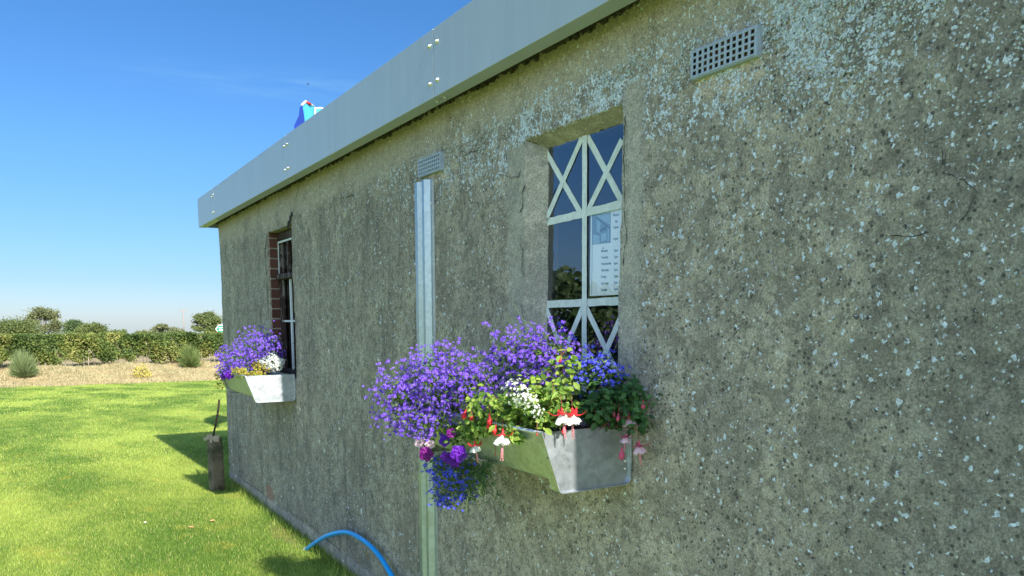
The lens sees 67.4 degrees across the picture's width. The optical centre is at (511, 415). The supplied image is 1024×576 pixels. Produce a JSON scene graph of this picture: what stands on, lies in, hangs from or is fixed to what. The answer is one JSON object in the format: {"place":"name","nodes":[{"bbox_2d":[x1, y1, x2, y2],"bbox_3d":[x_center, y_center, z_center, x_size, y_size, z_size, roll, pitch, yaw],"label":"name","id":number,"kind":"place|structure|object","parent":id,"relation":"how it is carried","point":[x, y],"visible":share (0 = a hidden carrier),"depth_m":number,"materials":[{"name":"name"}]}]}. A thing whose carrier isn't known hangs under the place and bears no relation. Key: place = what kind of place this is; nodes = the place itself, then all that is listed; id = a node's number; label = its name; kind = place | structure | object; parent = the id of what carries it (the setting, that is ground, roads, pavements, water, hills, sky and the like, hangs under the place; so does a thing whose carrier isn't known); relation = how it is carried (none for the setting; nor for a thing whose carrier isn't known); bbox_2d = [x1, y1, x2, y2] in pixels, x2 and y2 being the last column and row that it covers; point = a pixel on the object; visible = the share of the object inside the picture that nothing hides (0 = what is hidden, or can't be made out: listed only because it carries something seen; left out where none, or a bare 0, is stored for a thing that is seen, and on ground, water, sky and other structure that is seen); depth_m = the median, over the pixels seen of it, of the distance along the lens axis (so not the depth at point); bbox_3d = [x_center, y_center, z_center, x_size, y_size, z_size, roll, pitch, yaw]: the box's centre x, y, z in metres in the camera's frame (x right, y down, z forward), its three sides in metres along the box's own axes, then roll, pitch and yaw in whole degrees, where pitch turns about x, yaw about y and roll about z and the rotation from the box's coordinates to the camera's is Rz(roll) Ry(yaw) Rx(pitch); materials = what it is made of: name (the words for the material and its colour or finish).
{"place":"outdoors","nodes":[
{"label":"outdoors","id":0,"kind":"place"},
{"bbox_2d":[0,334,353,575],"bbox_3d":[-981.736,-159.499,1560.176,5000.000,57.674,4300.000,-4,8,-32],"label":"ground","id":1,"kind":"structure","parent":0,"point":[139,360],"depth_m":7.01,"materials":[{"name":"green plant"}]},
{"bbox_2d":[6,348,41,377],"bbox_3d":[-22.110,-2.460,34.712,1.534,1.475,1.539,-4,8,-32],"label":"broom bush","id":2,"kind":"object","parent":1,"relation":"on","point":[22,365],"visible":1,"depth_m":34.52,"materials":[{"name":"green plant"}]},
{"bbox_2d":[0,309,49,343],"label":"oak tree","id":3,"kind":"object","parent":1,"relation":"on","point":[13,325],"visible":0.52,"depth_m":51.25,"materials":[{"name":"green plant"}]},
{"bbox_2d":[24,305,65,335],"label":"ash tree","id":4,"kind":"object","parent":1,"relation":"on","point":[51,316],"visible":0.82,"depth_m":59.13,"materials":[{"name":"green plant"}]},
{"bbox_2d":[62,318,84,332],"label":"oak tree","id":5,"kind":"object","parent":1,"relation":"on","point":[70,324],"visible":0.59,"depth_m":81.43,"materials":[{"name":"green plant"}]},
{"bbox_2d":[71,321,111,334],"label":"oak tree","id":6,"kind":"object","parent":1,"relation":"on","point":[96,327],"visible":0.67,"depth_m":77.89,"materials":[{"name":"green plant"}]},
{"bbox_2d":[0,360,222,386],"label":"dry grass","id":7,"kind":"structure","parent":1,"relation":"on","point":[158,367],"depth_m":36.50,"materials":[{"name":"beige plant"}]},
{"bbox_2d":[0,331,223,368],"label":"hedge","id":8,"kind":"object","parent":1,"relation":"on","point":[67,345],"visible":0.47,"depth_m":38.97,"materials":[{"name":"green plant"}]},
{"bbox_2d":[109,328,126,332],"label":"hawthorn tree","id":9,"kind":"object","parent":1,"relation":"on","point":[117,331],"visible":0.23,"depth_m":88.52,"materials":[{"name":"green plant"}]},
{"bbox_2d":[132,363,151,377],"bbox_3d":[-17.516,-2.165,36.417,0.872,0.694,0.890,-4,8,-32],"label":"golden bush","id":10,"kind":"object","parent":1,"relation":"on","point":[140,368],"visible":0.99,"depth_m":36.32,"materials":[{"name":"yellow plant"}]},
{"bbox_2d":[135,329,150,333],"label":"hawthorn tree","id":11,"kind":"object","parent":1,"relation":"on","point":[145,331],"visible":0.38,"depth_m":71.54,"materials":[{"name":"green plant"}]},
{"bbox_2d":[149,323,179,332],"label":"ash tree","id":12,"kind":"object","parent":1,"relation":"on","point":[161,327],"visible":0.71,"depth_m":76.68,"materials":[{"name":"green plant"}]},
{"bbox_2d":[169,328,186,332],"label":"hawthorn tree","id":13,"kind":"object","parent":1,"relation":"on","point":[177,330],"visible":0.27,"depth_m":70.92,"materials":[{"name":"green plant"}]},
{"bbox_2d":[179,309,186,328],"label":"utility pole","id":14,"kind":"object","parent":1,"relation":"on","point":[182,310],"visible":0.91,"depth_m":100.37,"materials":[{"name":"white wood"}]},
{"bbox_2d":[178,342,202,367],"bbox_3d":[-16.603,-3.170,39.574,1.384,1.466,1.428,-4,8,-32],"label":"broom bush","id":15,"kind":"object","parent":1,"relation":"on","point":[190,356],"visible":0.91,"depth_m":39.41,"materials":[{"name":"green plant"}]},
{"bbox_2d":[190,310,222,331],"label":"oak tree","id":16,"kind":"object","parent":1,"relation":"on","point":[210,321],"visible":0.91,"depth_m":60.40,"materials":[{"name":"green plant"}]},
{"bbox_2d":[203,399,224,491],"bbox_3d":[-2.795,0.324,7.176,0.170,0.965,0.129,-4,8,-32],"label":"concrete post","id":17,"kind":"object","parent":1,"relation":"on","point":[215,463],"visible":0.91,"depth_m":7.16,"materials":[{"name":"concrete"}]},
{"bbox_2d":[216,325,222,332],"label":"road sign","id":18,"kind":"object","parent":1,"relation":"on","point":[219,328],"visible":0.18,"depth_m":48.38,"materials":[{"name":"metal"}]},
{"bbox_2d":[224,475,359,575],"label":"wall edge grass","id":19,"kind":"structure","parent":1,"relation":"on","point":[242,490],"depth_m":5.85,"materials":[{"name":"green plant"}]},
{"bbox_2d":[303,530,394,575],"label":"garden hose","id":20,"kind":"object","parent":1,"relation":"on","point":[376,552],"visible":0.94,"depth_m":4.53,"materials":[{"name":"blue plastic"}]},
{"bbox_2d":[197,0,1023,575],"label":"building","id":21,"kind":"structure","parent":1,"relation":"on","point":[809,320],"depth_m":2.23,"materials":[{"name":"concrete"}]},
{"bbox_2d":[217,368,294,402],"bbox_3d":[-1.981,-0.245,5.911,0.354,0.197,0.925,-4,8,-32],"label":"planter","id":22,"kind":"object","parent":21,"relation":"attached to","point":[275,387],"visible":0.92,"depth_m":5.57,"materials":[{"name":"metal"}]},
{"bbox_2d":[220,370,233,379],"bbox_3d":[-2.215,-0.319,5.945,0.073,0.086,0.337,-4,8,-27],"label":"petunia","id":23,"kind":"object","parent":22,"relation":"in","point":[227,375],"visible":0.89,"depth_m":5.82,"materials":[{"name":"purple plant"}]},
{"bbox_2d":[214,355,271,388],"bbox_3d":[-2.056,-0.330,5.914,0.306,0.304,1.084,-4,8,-32],"label":"golden creeper","id":24,"kind":"object","parent":22,"relation":"in","point":[256,372],"visible":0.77,"depth_m":5.66,"materials":[{"name":"yellow plant"}]},
{"bbox_2d":[212,320,286,377],"bbox_3d":[-1.977,-0.487,5.848,0.553,0.540,1.061,-4,8,-32],"label":"lobelia","id":25,"kind":"object","parent":22,"relation":"in","point":[266,346],"visible":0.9,"depth_m":5.82,"materials":[{"name":"purple plant"}]},
{"bbox_2d":[259,351,286,371],"bbox_3d":[-1.759,-0.400,5.675,0.272,0.157,0.183,4,8,32],"label":"alyssum","id":26,"kind":"object","parent":22,"relation":"in","point":[273,363],"visible":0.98,"depth_m":5.62,"materials":[{"name":"white plant"}]},
{"bbox_2d":[276,229,296,375],"bbox_3d":[-1.661,-0.854,5.835,0.078,1.097,0.644,-4,8,-32],"label":"window","id":27,"kind":"structure","parent":21,"relation":"in","point":[286,235],"depth_m":6.03,"materials":[{"name":"white paint"}]},
{"bbox_2d":[294,100,322,128],"bbox_3d":[-2.263,-1.478,8.847,0.158,4.253,1.081,0,7,-3],"label":"flag","id":28,"kind":"object","parent":21,"relation":"on","point":[307,110],"visible":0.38,"depth_m":8.60,"materials":[{"name":"blue fabric"}]},
{"bbox_2d":[414,179,438,575],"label":"cable channel","id":29,"kind":"object","parent":21,"relation":"attached to","point":[425,267],"visible":0.73,"depth_m":3.66,"materials":[{"name":"metal"}]},
{"bbox_2d":[414,402,632,493],"bbox_3d":[-0.011,0.088,2.788,0.354,0.197,0.940,-4,8,-32],"label":"planter","id":30,"kind":"object","parent":21,"relation":"attached to","point":[584,459],"visible":0.65,"depth_m":2.43,"materials":[{"name":"metal"}]},
{"bbox_2d":[369,359,403,418],"bbox_3d":[-0.500,-0.106,3.107,0.037,0.253,0.361,-4,8,-32],"label":"lobelia","id":31,"kind":"object","parent":30,"relation":"in","point":[378,363],"visible":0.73,"depth_m":3.16,"materials":[{"name":"purple plant"}]},
{"bbox_2d":[405,430,434,448],"bbox_3d":[-0.352,0.089,2.923,0.050,0.065,0.218,-4,8,-32],"label":"petunia","id":32,"kind":"object","parent":30,"relation":"in","point":[430,444],"visible":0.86,"depth_m":2.91,"materials":[{"name":"pink plant"}]},
{"bbox_2d":[363,323,504,449],"bbox_3d":[-0.262,-0.108,2.883,0.671,0.476,0.335,5,8,33],"label":"lobelia","id":33,"kind":"object","parent":30,"relation":"in","point":[451,378],"visible":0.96,"depth_m":2.84,"materials":[{"name":"purple plant"}]},
{"bbox_2d":[419,428,455,461],"bbox_3d":[-0.265,0.102,2.800,0.083,0.153,0.292,-4,8,-32],"label":"petunia","id":34,"kind":"object","parent":30,"relation":"in","point":[426,454],"visible":0.88,"depth_m":2.85,"materials":[{"name":"pink plant"}]},
{"bbox_2d":[412,445,491,511],"bbox_3d":[-0.219,0.243,2.862,0.309,0.271,0.339,0,7,0],"label":"lobelia","id":35,"kind":"object","parent":30,"relation":"in","point":[443,499],"visible":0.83,"depth_m":2.84,"materials":[{"name":"blue plant"}]},
{"bbox_2d":[434,412,480,467],"bbox_3d":[-0.195,0.079,2.700,0.104,0.219,0.328,-4,8,-32],"label":"petunia","id":36,"kind":"object","parent":30,"relation":"in","point":[455,456],"visible":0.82,"depth_m":2.69,"materials":[{"name":"purple plant"}]},
{"bbox_2d":[431,453,514,521],"bbox_3d":[-0.176,0.250,2.821,0.186,0.255,0.533,-4,8,-32],"label":"trailing plant","id":37,"kind":"object","parent":30,"relation":"in","point":[482,470],"visible":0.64,"depth_m":2.73,"materials":[{"name":"green plant"}]},
{"bbox_2d":[482,321,507,363],"bbox_3d":[-0.055,-0.258,2.745,0.027,0.164,0.183,-4,8,-32],"label":"lobelia","id":38,"kind":"object","parent":30,"relation":"in","point":[493,346],"visible":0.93,"depth_m":2.74,"materials":[{"name":"purple plant"}]},
{"bbox_2d":[456,347,585,462],"bbox_3d":[0.036,-0.029,2.487,0.280,0.392,0.561,-4,8,-32],"label":"fuchsia","id":39,"kind":"object","parent":30,"relation":"in","point":[510,416],"visible":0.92,"depth_m":2.42,"materials":[{"name":"green plant"}]},
{"bbox_2d":[501,379,544,417],"bbox_3d":[0.030,-0.056,2.328,0.064,0.114,0.189,-4,8,-32],"label":"alyssum","id":40,"kind":"object","parent":30,"relation":"in","point":[516,399],"visible":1,"depth_m":2.32,"materials":[{"name":"white plant"}]},
{"bbox_2d":[476,296,594,402],"bbox_3d":[0.045,-0.198,2.623,0.330,0.425,0.564,-4,8,-32],"label":"lobelia","id":41,"kind":"object","parent":30,"relation":"in","point":[519,359],"visible":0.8,"depth_m":2.59,"materials":[{"name":"purple plant"}]},
{"bbox_2d":[558,321,576,362],"bbox_3d":[0.190,-0.241,2.588,0.035,0.159,0.098,-4,8,-32],"label":"lobelia","id":42,"kind":"object","parent":30,"relation":"in","point":[560,323],"visible":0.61,"depth_m":2.60,"materials":[{"name":"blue plant"}]},
{"bbox_2d":[543,338,642,407],"bbox_3d":[0.288,-0.122,2.451,0.312,0.276,0.250,4,8,28],"label":"lobelia","id":43,"kind":"object","parent":30,"relation":"in","point":[604,364],"visible":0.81,"depth_m":2.42,"materials":[{"name":"blue plant"}]},
{"bbox_2d":[571,371,662,465],"bbox_3d":[0.320,0.005,2.411,0.308,0.287,0.196,2,7,17],"label":"fuchsia","id":44,"kind":"object","parent":30,"relation":"in","point":[602,413],"visible":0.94,"depth_m":2.37,"materials":[{"name":"green plant"}]},
{"bbox_2d":[534,124,623,413],"bbox_3d":[0.272,-0.492,2.764,0.050,1.150,0.660,-4,8,-32],"label":"window","id":45,"kind":"structure","parent":21,"relation":"in","point":[555,175],"depth_m":2.76,"materials":[{"name":"white wood"}]},
{"bbox_2d":[590,208,621,295],"bbox_3d":[0.331,-0.561,2.634,0.002,0.290,0.205,-4,8,-32],"label":"notice","id":46,"kind":"object","parent":21,"relation":"attached to","point":[605,253],"visible":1,"depth_m":2.65,"materials":[{"name":"paper"}]},
{"bbox_2d":[0,0,471,333],"label":"sky","id":47,"kind":"structure","parent":0,"point":[117,116],"materials":[{"name":"blue"}]}
]}

